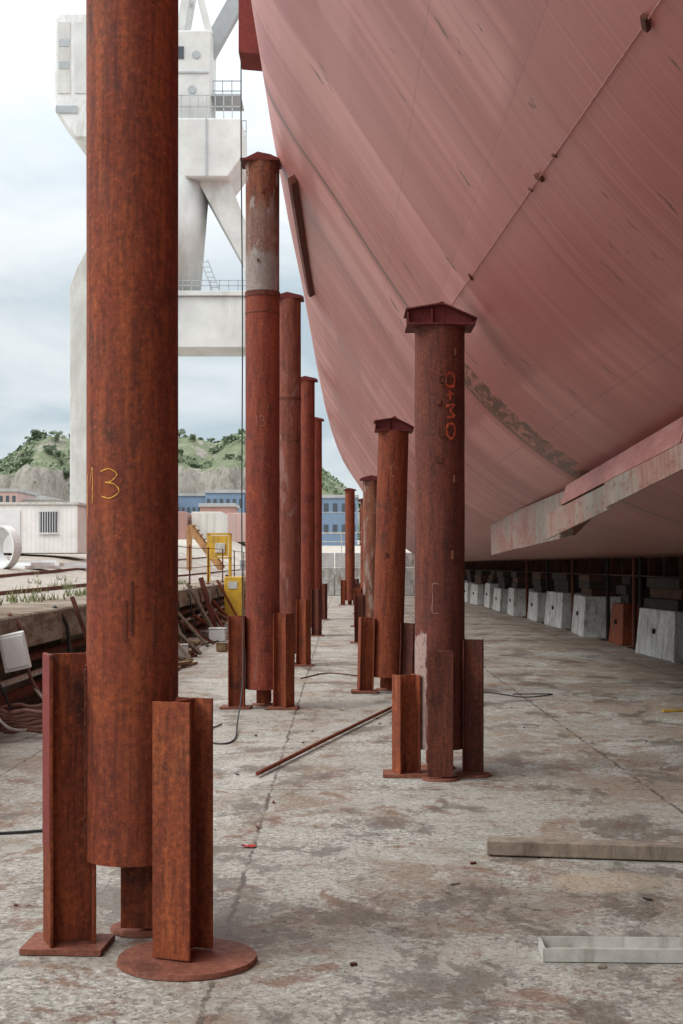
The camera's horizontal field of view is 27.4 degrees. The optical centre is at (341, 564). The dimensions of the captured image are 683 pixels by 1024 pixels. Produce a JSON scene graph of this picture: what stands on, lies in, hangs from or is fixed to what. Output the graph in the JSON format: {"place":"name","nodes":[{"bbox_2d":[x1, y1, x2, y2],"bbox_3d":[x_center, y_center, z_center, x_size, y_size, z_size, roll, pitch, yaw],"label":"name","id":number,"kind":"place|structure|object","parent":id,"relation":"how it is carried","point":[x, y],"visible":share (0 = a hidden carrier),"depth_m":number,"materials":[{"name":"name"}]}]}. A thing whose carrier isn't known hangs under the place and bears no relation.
{"place":"outdoors","nodes":[
{"label":"outdoors","id":0,"kind":"place"},
{"bbox_2d":[0,539,245,603],"bbox_3d":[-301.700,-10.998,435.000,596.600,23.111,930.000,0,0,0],"label":"quay ground","id":1,"kind":"structure","parent":0,"point":[10,583],"depth_m":42.90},
{"bbox_2d":[0,525,21,568],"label":"duct ring","id":2,"kind":"object","parent":1,"relation":"on","point":[5,532],"visible":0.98,"depth_m":34.31,"materials":[{"name":"white paint"}]},
{"bbox_2d":[0,488,37,501],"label":"building","id":3,"kind":"structure","parent":1,"relation":"on","point":[13,495],"depth_m":218.00,"materials":[{"name":"paint"}]},
{"bbox_2d":[14,563,61,568],"bbox_3d":[-7.915,0.017,36.212,0.728,0.160,1.200,0,0,38],"label":"white board","id":4,"kind":"object","parent":1,"relation":"on","point":[36,565],"visible":0.86,"depth_m":35.87,"materials":[{"name":"paint"}]},
{"bbox_2d":[20,560,63,565],"bbox_3d":[-8.200,-0.061,38.020,1.200,0.160,0.728,0,0,0],"label":"white board","id":5,"kind":"object","parent":1,"relation":"on","point":[41,561],"visible":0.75,"depth_m":37.75,"materials":[{"name":"paint"}]},
{"bbox_2d":[0,502,85,553],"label":"site cabin","id":6,"kind":"object","parent":1,"relation":"on","point":[49,527],"visible":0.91,"depth_m":43.80,"materials":[{"name":"metal"}]},
{"bbox_2d":[0,510,19,552],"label":"door","id":7,"kind":"structure","parent":6,"relation":"in","point":[11,518],"depth_m":43.76,"materials":[{"name":"white paint"}]},
{"bbox_2d":[37,510,57,533],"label":"window frame","id":8,"kind":"structure","parent":6,"relation":"in","point":[42,511],"depth_m":43.73,"materials":[{"name":"white paint"}]},
{"bbox_2d":[39,512,56,532],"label":"window","id":9,"kind":"structure","parent":6,"relation":"in","point":[40,513],"depth_m":43.76,"materials":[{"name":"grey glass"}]},
{"bbox_2d":[24,495,67,501],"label":"building","id":10,"kind":"structure","parent":1,"relation":"on","point":[41,498],"depth_m":220.60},
{"bbox_2d":[62,563,85,567],"bbox_3d":[-7.606,0.011,39.519,1.200,0.160,0.728,0,0,-17],"label":"white board","id":11,"kind":"object","parent":1,"relation":"on","point":[74,565],"visible":0.36,"depth_m":39.24,"materials":[{"name":"paint"}]},
{"bbox_2d":[0,568,188,604],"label":"grass","id":12,"kind":"structure","parent":1,"relation":"on","point":[12,599],"depth_m":23.66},
{"bbox_2d":[0,557,206,577],"bbox_3d":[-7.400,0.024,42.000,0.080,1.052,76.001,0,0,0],"label":"crane rail","id":13,"kind":"object","parent":1,"relation":"on","point":[32,573],"visible":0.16,"depth_m":34.81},
{"bbox_2d":[0,569,239,594],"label":"crane rail","id":14,"kind":"object","parent":1,"relation":"on","point":[29,590],"visible":0.39,"depth_m":27.03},
{"bbox_2d":[54,0,246,570],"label":"portal crane","id":15,"kind":"object","parent":1,"relation":"on","point":[209,173],"visible":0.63,"depth_m":68.40,"materials":[{"name":"paint"}]},
{"bbox_2d":[178,46,183,58],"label":"window","id":16,"kind":"structure","parent":15,"relation":"in","point":[180,48],"depth_m":68.36,"materials":[{"name":"grey glass"}]},
{"bbox_2d":[188,85,195,93],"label":"window","id":17,"kind":"structure","parent":15,"relation":"in","point":[192,89],"depth_m":68.36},
{"bbox_2d":[192,50,199,58],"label":"window","id":18,"kind":"structure","parent":15,"relation":"in","point":[196,54],"depth_m":68.36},
{"bbox_2d":[178,511,191,538],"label":"shipping container","id":19,"kind":"object","parent":1,"relation":"on","point":[184,519],"visible":0.09,"depth_m":110.00,"materials":[{"name":"metal"}]},
{"bbox_2d":[178,493,204,512],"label":"building","id":20,"kind":"structure","parent":1,"relation":"on","point":[188,502],"depth_m":224.00,"materials":[{"name":"blue concrete"}]},
{"bbox_2d":[185,524,224,569],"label":"access stair","id":21,"kind":"object","parent":1,"relation":"on","point":[194,533],"visible":0.65,"depth_m":45.55,"materials":[{"name":"orange paint"}]},
{"bbox_2d":[192,512,227,538],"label":"shipping container","id":22,"kind":"object","parent":1,"relation":"on","point":[210,522],"visible":0.59,"depth_m":112.00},
{"bbox_2d":[198,503,239,513],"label":"building","id":23,"kind":"structure","parent":1,"relation":"on","point":[225,508],"depth_m":190.00,"materials":[{"name":"brick"}]},
{"bbox_2d":[204,490,245,512],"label":"building","id":24,"kind":"structure","parent":1,"relation":"on","point":[222,496],"depth_m":218.00,"materials":[{"name":"blue concrete"}]},
{"bbox_2d":[227,513,244,542],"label":"shipping container","id":25,"kind":"object","parent":1,"relation":"on","point":[234,524],"visible":0.35,"depth_m":120.00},
{"bbox_2d":[0,434,358,537],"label":"hill","id":26,"kind":"structure","parent":0,"point":[219,474],"depth_m":380.54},
{"bbox_2d":[30,429,41,440],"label":"tree","id":27,"kind":"object","parent":26,"relation":"on","point":[35,433],"visible":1,"depth_m":411.37,"materials":[{"name":"green plant"}]},
{"bbox_2d":[43,444,56,451],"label":"tree","id":28,"kind":"object","parent":26,"relation":"on","point":[49,447],"visible":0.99,"depth_m":399.21,"materials":[{"name":"green plant"}]},
{"bbox_2d":[44,448,56,454],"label":"tree","id":29,"kind":"object","parent":26,"relation":"on","point":[50,452],"visible":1,"depth_m":398.70,"materials":[{"name":"green plant"}]},
{"bbox_2d":[52,450,61,457],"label":"tree","id":30,"kind":"object","parent":26,"relation":"on","point":[58,453],"visible":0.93,"depth_m":397.23,"materials":[{"name":"green plant"}]},
{"bbox_2d":[49,430,66,440],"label":"tree","id":31,"kind":"object","parent":26,"relation":"on","point":[57,436],"visible":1,"depth_m":409.82,"materials":[{"name":"green plant"}]},
{"bbox_2d":[55,457,67,463],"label":"tree","id":32,"kind":"object","parent":26,"relation":"on","point":[60,459],"visible":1,"depth_m":393.53,"materials":[{"name":"green plant"}]},
{"bbox_2d":[0,431,358,536],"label":"shrubs","id":33,"kind":"object","parent":26,"relation":"on","point":[8,464],"visible":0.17,"depth_m":399.89,"materials":[{"name":"green plant"}]},
{"bbox_2d":[178,428,187,437],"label":"tree","id":34,"kind":"object","parent":26,"relation":"on","point":[181,432],"visible":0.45,"depth_m":414.91,"materials":[{"name":"green plant"}]},
{"bbox_2d":[222,453,234,459],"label":"tree","id":35,"kind":"object","parent":26,"relation":"on","point":[228,456],"visible":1,"depth_m":391.08,"materials":[{"name":"green plant"}]},
{"bbox_2d":[0,0,362,498],"label":"sky","id":36,"kind":"structure","parent":0,"point":[43,168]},
{"bbox_2d":[0,595,682,1023],"bbox_3d":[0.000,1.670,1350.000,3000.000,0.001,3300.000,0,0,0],"label":"ground","id":37,"kind":"structure","parent":0,"point":[572,759],"depth_m":7.91,"materials":[{"name":"concrete"}]},
{"bbox_2d":[0,683,14,710],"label":"black hose","id":38,"kind":"object","parent":37,"relation":"on","point":[11,708],"visible":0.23,"depth_m":13.34,"materials":[{"name":"rubber"}]},
{"bbox_2d":[0,719,26,731],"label":"white hose","id":39,"kind":"object","parent":37,"relation":"on","point":[7,726],"visible":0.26,"depth_m":13.15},
{"bbox_2d":[0,703,41,733],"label":"hose coil","id":40,"kind":"object","parent":37,"relation":"on","point":[25,716],"visible":0.52,"depth_m":13.52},
{"bbox_2d":[0,829,41,834],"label":"floor cable","id":41,"kind":"object","parent":37,"relation":"on","point":[20,832],"visible":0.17,"depth_m":8.69,"materials":[{"name":"black rubber"}]},
{"bbox_2d":[70,596,85,640],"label":"leaning beam","id":42,"kind":"structure","parent":37,"relation":"on","point":[78,614],"depth_m":17.53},
{"bbox_2d":[0,590,245,694],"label":"quay wall","id":43,"kind":"structure","parent":37,"relation":"on","point":[36,664],"depth_m":18.00,"materials":[{"name":"metal"}]},
{"bbox_2d":[0,612,219,705],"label":"service pipe","id":44,"kind":"object","parent":43,"relation":"attached to","point":[20,693],"depth_m":15.39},
{"bbox_2d":[0,605,223,687],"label":"service pipe","id":45,"kind":"object","parent":43,"relation":"attached to","point":[14,680],"visible":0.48,"depth_m":15.49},
{"bbox_2d":[0,594,244,670],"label":"service pipe","id":46,"kind":"object","parent":43,"relation":"attached to","point":[37,654],"visible":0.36,"depth_m":17.55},
{"bbox_2d":[0,576,245,653],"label":"quay coping","id":47,"kind":"object","parent":43,"relation":"on","point":[40,622],"visible":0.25,"depth_m":16.72,"materials":[{"name":"concrete"}]},
{"bbox_2d":[0,631,31,672],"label":"socket box","id":48,"kind":"object","parent":47,"relation":"attached to","point":[14,652],"visible":1,"depth_m":13.80,"materials":[{"name":"white paint"}]},
{"bbox_2d":[7,612,41,693],"bbox_3d":[-3.088,1.080,15.877,0.216,1.184,2.873,0,0,11],"label":"hose","id":49,"kind":"object","parent":47,"relation":"hanging from","point":[33,683],"visible":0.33,"depth_m":14.82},
{"bbox_2d":[52,605,71,652],"bbox_3d":[-2.967,1.081,18.154,0.471,1.192,2.886,0,0,11],"label":"hose","id":50,"kind":"object","parent":47,"relation":"hanging from","point":[67,629],"visible":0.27,"depth_m":16.98,"materials":[{"name":"black rubber"}]},
{"bbox_2d":[189,545,192,586],"bbox_3d":[-3.600,0.020,33.200,0.135,1.000,0.135,0,0,0],"label":"guard post","id":51,"kind":"object","parent":47,"relation":"on","point":[190,565],"visible":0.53,"depth_m":33.20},
{"bbox_2d":[183,587,208,637],"bbox_3d":[-3.031,1.080,31.967,0.331,1.184,2.876,0,0,11],"label":"hose","id":52,"kind":"object","parent":47,"relation":"hanging from","point":[191,611],"visible":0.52,"depth_m":30.87,"materials":[{"name":"black rubber"}]},
{"bbox_2d":[178,599,218,643],"bbox_3d":[-2.973,1.081,29.655,0.459,1.192,2.885,0,0,11],"label":"cable","id":53,"kind":"object","parent":47,"relation":"hanging from","point":[183,631],"visible":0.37,"depth_m":28.75,"materials":[{"name":"black rubber"}]},
{"bbox_2d":[206,547,210,583],"bbox_3d":[-3.600,0.020,37.800,0.135,1.000,0.135,0,0,0],"label":"guard post","id":54,"kind":"object","parent":47,"relation":"on","point":[208,566],"visible":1,"depth_m":37.78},
{"bbox_2d":[207,533,231,581],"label":"yellow frame stand","id":55,"kind":"object","parent":47,"relation":"on","point":[218,543],"visible":0.87,"depth_m":42.68,"materials":[{"name":"paint"}]},
{"bbox_2d":[19,0,256,980],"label":"steel prop","id":56,"kind":"object","parent":37,"relation":"on","point":[127,759],"visible":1,"depth_m":5.98,"materials":[{"name":"paint"}]},
{"bbox_2d":[178,643,188,657],"bbox_3d":[-2.900,1.536,25.000,0.320,0.248,0.320,0,0,-11],"label":"scrap crate","id":57,"kind":"object","parent":37,"relation":"on","point":[180,653],"visible":0.31,"depth_m":24.86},
{"bbox_2d":[178,642,190,658],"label":"leaning beam","id":58,"kind":"structure","parent":37,"relation":"on","point":[184,651],"depth_m":24.38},
{"bbox_2d":[178,657,197,669],"bbox_3d":[-2.826,1.590,22.604,0.690,0.140,1.863,0,0,8],"label":"plank stack","id":59,"kind":"object","parent":37,"relation":"on","point":[184,662],"visible":0.27,"depth_m":22.99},
{"bbox_2d":[178,629,201,654],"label":"leaning beam","id":60,"kind":"structure","parent":37,"relation":"on","point":[191,645],"depth_m":25.36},
{"bbox_2d":[180,638,203,645],"bbox_3d":[-3.125,1.590,28.786,0.641,0.140,1.908,0,0,5],"label":"plank stack","id":61,"kind":"object","parent":37,"relation":"on","point":[197,642],"visible":0.3,"depth_m":28.52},
{"bbox_2d":[178,611,209,646],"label":"leaning beam","id":62,"kind":"structure","parent":37,"relation":"on","point":[193,630],"depth_m":27.57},
{"bbox_2d":[178,620,214,643],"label":"leaning beam","id":63,"kind":"structure","parent":37,"relation":"on","point":[202,635],"depth_m":28.72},
{"bbox_2d":[185,582,212,627],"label":"leaning beam","id":64,"kind":"structure","parent":37,"relation":"on","point":[198,603],"depth_m":30.85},
{"bbox_2d":[198,577,217,626],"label":"leaning beam","id":65,"kind":"structure","parent":37,"relation":"on","point":[207,601],"depth_m":33.58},
{"bbox_2d":[189,630,227,639],"bbox_3d":[-2.857,1.590,31.899,0.581,0.140,1.934,0,0,-30],"label":"plank stack","id":66,"kind":"object","parent":37,"relation":"on","point":[205,633],"visible":0.25,"depth_m":31.94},
{"bbox_2d":[190,614,227,633],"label":"leaning beam","id":67,"kind":"structure","parent":37,"relation":"on","point":[198,618],"depth_m":31.83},
{"bbox_2d":[208,627,226,641],"bbox_3d":[-2.700,1.514,30.500,0.370,0.291,0.370,0,0,0],"label":"scrap crate","id":68,"kind":"object","parent":37,"relation":"on","point":[217,633],"visible":0.83,"depth_m":30.32,"materials":[{"name":"white paint"}]},
{"bbox_2d":[211,604,223,626],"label":"leaning beam","id":69,"kind":"structure","parent":37,"relation":"on","point":[218,619],"depth_m":34.87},
{"bbox_2d":[211,599,227,617],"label":"leaning beam","id":70,"kind":"structure","parent":37,"relation":"on","point":[218,608],"depth_m":36.48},
{"bbox_2d":[216,642,227,650],"bbox_3d":[-2.300,1.579,27.000,0.220,0.162,0.220,0,0,10],"label":"scrap crate","id":71,"kind":"object","parent":37,"relation":"on","point":[221,646],"visible":0.92,"depth_m":26.91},
{"bbox_2d":[216,580,237,615],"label":"leaning beam","id":72,"kind":"structure","parent":37,"relation":"on","point":[226,597],"depth_m":38.05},
{"bbox_2d":[213,62,243,744],"bbox_3d":[-1.209,-2.531,14.545,0.399,8.399,3.127,0,0,0],"label":"hanging cable","id":73,"kind":"object","parent":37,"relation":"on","point":[242,421],"visible":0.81,"depth_m":16.02,"materials":[{"name":"black rubber"}]},
{"bbox_2d":[224,577,243,620],"bbox_3d":[-2.950,0.994,38.490,0.520,1.348,0.420,0,0,0],"label":"yellow cabinet","id":74,"kind":"object","parent":37,"relation":"on","point":[233,588],"visible":0.48,"depth_m":38.28,"materials":[{"name":"metal"}]},
{"bbox_2d":[219,151,299,709],"bbox_3d":[-0.950,-1.567,16.471,0.919,6.466,0.759,0,0,0],"label":"steel prop","id":75,"kind":"object","parent":37,"relation":"on","point":[269,646],"visible":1,"depth_m":16.23,"materials":[{"name":"paint"}]},
{"bbox_2d":[280,292,313,666],"bbox_3d":[-0.902,-1.427,23.364,0.906,6.186,0.772,0,0,0],"label":"steel prop","id":76,"kind":"object","parent":37,"relation":"on","point":[291,601],"visible":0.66,"depth_m":23.12,"materials":[{"name":"orange paint"}]},
{"bbox_2d":[301,376,323,635],"bbox_3d":[-0.857,-1.387,33.064,0.906,6.106,0.772,0,0,0],"label":"steel prop","id":77,"kind":"object","parent":37,"relation":"on","point":[310,591],"visible":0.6,"depth_m":32.82,"materials":[{"name":"paint"}]},
{"bbox_2d":[315,417,328,619],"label":"steel prop","id":78,"kind":"object","parent":37,"relation":"on","point":[318,505],"visible":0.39,"depth_m":42.82,"materials":[{"name":"paint"}]},
{"bbox_2d":[255,706,391,775],"bbox_3d":[-0.019,1.637,13.650,0.037,0.041,5.452,0,0,14],"label":"rusty pole","id":79,"kind":"object","parent":37,"relation":"on","point":[281,761],"visible":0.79,"depth_m":12.72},
{"bbox_2d":[300,672,356,678],"bbox_3d":[-0.016,1.659,21.203,1.778,0.019,0.717,0,0,-35],"label":"floor wire","id":80,"kind":"object","parent":37,"relation":"on","point":[327,673],"visible":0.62,"depth_m":21.23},
{"bbox_2d":[0,629,678,1023],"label":"rubble","id":81,"kind":"object","parent":37,"relation":"on","point":[332,897],"visible":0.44,"depth_m":6.87,"materials":[{"name":"concrete"}]},
{"bbox_2d":[341,488,358,604],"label":"steel prop","id":82,"kind":"object","parent":37,"relation":"on","point":[348,586],"visible":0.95,"depth_m":57.83,"materials":[{"name":"paint"}]},
{"bbox_2d":[350,498,362,626],"bbox_3d":[0.693,-0.087,38.064,0.906,3.506,0.772,0,0,0],"label":"steel prop","id":83,"kind":"object","parent":37,"relation":"on","point":[358,590],"visible":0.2,"depth_m":37.91,"materials":[{"name":"paint"}]},
{"bbox_2d":[352,510,360,613],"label":"steel prop","id":84,"kind":"object","parent":37,"relation":"on","point":[357,585],"visible":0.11,"depth_m":47.98,"materials":[{"name":"paint"}]},
{"bbox_2d":[350,475,376,642],"bbox_3d":[0.633,-0.127,30.064,0.906,3.586,0.772,0,0,0],"label":"steel prop","id":85,"kind":"object","parent":37,"relation":"on","point":[364,604],"visible":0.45,"depth_m":29.83,"materials":[{"name":"orange paint"}]},
{"bbox_2d":[351,416,414,692],"bbox_3d":[0.628,-0.139,18.473,0.930,3.611,0.755,1,0,0],"label":"steel prop","id":86,"kind":"object","parent":37,"relation":"on","point":[386,642],"visible":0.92,"depth_m":18.23,"materials":[{"name":"paint"}]},
{"bbox_2d":[383,302,491,781],"bbox_3d":[0.759,-0.209,11.141,0.759,3.751,0.854,0,0,44],"label":"steel prop","id":87,"kind":"object","parent":37,"relation":"on","point":[438,706],"visible":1,"depth_m":11.03,"materials":[{"name":"paint"}]},
{"bbox_2d":[465,570,474,601],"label":"keel block","id":88,"kind":"object","parent":37,"relation":"on","point":[470,576],"depth_m":62.70,"materials":[{"name":"concrete"}]},
{"bbox_2d":[470,570,490,604],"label":"keel block","id":89,"kind":"object","parent":37,"relation":"on","point":[477,594],"depth_m":58.53,"materials":[{"name":"concrete"}]},
{"bbox_2d":[484,571,498,607],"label":"keel block","id":90,"kind":"object","parent":37,"relation":"on","point":[491,584],"depth_m":54.30,"materials":[{"name":"concrete"}]},
{"bbox_2d":[492,571,512,611],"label":"keel block","id":91,"kind":"object","parent":37,"relation":"on","point":[500,595],"depth_m":50.02,"materials":[{"name":"concrete"}]},
{"bbox_2d":[484,692,552,697],"bbox_3d":[2.103,1.655,17.899,1.151,0.024,0.448,0,0,19],"label":"thin wire","id":92,"kind":"object","parent":37,"relation":"on","point":[523,694],"visible":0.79,"depth_m":17.93,"materials":[{"name":"black rubber"}]},
{"bbox_2d":[507,572,533,616],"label":"keel block","id":93,"kind":"object","parent":37,"relation":"on","point":[516,606],"depth_m":45.55,"materials":[{"name":"concrete"}]},
{"bbox_2d":[523,560,528,617],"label":"support strut","id":94,"kind":"object","parent":37,"relation":"on","point":[527,582],"visible":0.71,"depth_m":44.46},
{"bbox_2d":[527,573,554,621],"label":"keel block","id":95,"kind":"object","parent":37,"relation":"on","point":[537,604],"depth_m":41.20,"materials":[{"name":"concrete"}]},
{"bbox_2d":[465,555,682,577],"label":"keel girder","id":96,"kind":"object","parent":95,"relation":"on","point":[666,566],"visible":0.84,"depth_m":33.50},
{"bbox_2d":[238,0,682,560],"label":"ship","id":97,"kind":"object","parent":96,"relation":"on","point":[417,143],"visible":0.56,"depth_m":9.73,"materials":[{"name":"paint"}]},
{"bbox_2d":[451,0,661,305],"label":"hull cable","id":98,"kind":"object","parent":97,"relation":"attached to","point":[645,22],"visible":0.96,"depth_m":6.19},
{"bbox_2d":[541,559,548,622],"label":"support strut","id":99,"kind":"object","parent":37,"relation":"on","point":[547,575],"visible":0.58,"depth_m":40.06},
{"bbox_2d":[544,573,580,628],"bbox_3d":[6.196,0.952,37.900,1.010,1.437,2.696,0,0,-1],"label":"keel block","id":100,"kind":"object","parent":37,"relation":"on","point":[558,608],"depth_m":37.15,"materials":[{"name":"concrete"}]},
{"bbox_2d":[566,558,574,630],"bbox_3d":[5.900,0.748,35.700,0.300,1.836,0.300,0,0,0],"label":"support strut","id":101,"kind":"object","parent":37,"relation":"on","point":[572,579],"visible":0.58,"depth_m":35.68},
{"bbox_2d":[486,836,682,861],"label":"timber plank","id":102,"kind":"object","parent":37,"relation":"on","point":[589,848],"visible":1,"depth_m":7.94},
{"bbox_2d":[571,574,621,637],"bbox_3d":[6.112,0.952,33.400,1.010,1.437,2.696,0,0,4],"label":"keel block","id":103,"kind":"object","parent":37,"relation":"on","point":[589,613],"depth_m":32.26,"materials":[{"name":"concrete"}]},
{"bbox_2d":[600,557,609,640],"bbox_3d":[5.900,0.748,31.000,0.300,1.836,0.300,0,0,0],"label":"support strut","id":104,"kind":"object","parent":37,"relation":"on","point":[607,598],"visible":0.81,"depth_m":30.96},
{"bbox_2d":[538,936,682,962],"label":"steel channel","id":105,"kind":"object","parent":37,"relation":"on","point":[610,949],"visible":1,"depth_m":5.88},
{"bbox_2d":[608,576,644,645],"bbox_3d":[6.045,0.952,29.600,0.560,1.437,1.196,0,0,-2],"label":"keel block","id":106,"kind":"object","parent":37,"relation":"on","point":[620,632],"depth_m":29.28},
{"bbox_2d":[625,557,636,647],"bbox_3d":[5.900,0.748,28.200,0.300,1.836,0.300,0,0,0],"label":"support strut","id":107,"kind":"object","parent":37,"relation":"on","point":[634,600],"visible":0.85,"depth_m":28.16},
{"bbox_2d":[632,556,642,649],"bbox_3d":[5.900,0.748,27.600,0.300,1.836,0.300,0,0,0],"label":"support strut","id":108,"kind":"object","parent":37,"relation":"on","point":[640,583],"visible":0.58,"depth_m":27.57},
{"bbox_2d":[635,577,682,661],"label":"keel block","id":109,"kind":"object","parent":37,"relation":"on","point":[660,630],"depth_m":24.96,"materials":[{"name":"concrete"}]},
{"bbox_2d":[662,709,682,711],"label":"yellow strip","id":110,"kind":"object","parent":37,"relation":"on","point":[675,710],"visible":1,"depth_m":15.90,"materials":[{"name":"paint"}]},
{"bbox_2d":[322,538,410,567],"bbox_3d":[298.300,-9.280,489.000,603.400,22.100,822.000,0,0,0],"label":"quay","id":111,"kind":"structure","parent":0,"point":[331,549],"depth_m":176.03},
{"bbox_2d":[322,495,358,545],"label":"building","id":112,"kind":"structure","parent":111,"relation":"on","point":[333,513],"depth_m":218.00,"materials":[{"name":"blue paint"}]},
{"bbox_2d":[358,502,360,544],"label":"building","id":113,"kind":"structure","parent":111,"relation":"on","point":[359,505],"depth_m":233.33,"materials":[{"name":"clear glass"}]},
{"bbox_2d":[322,532,414,595],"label":"dock end wall","id":114,"kind":"structure","parent":0,"point":[332,577],"depth_m":76.03,"materials":[{"name":"concrete"}]},
{"bbox_2d":[643,583,650,603],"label":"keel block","id":115,"kind":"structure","parent":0,"point":[646,591],"depth_m":40.62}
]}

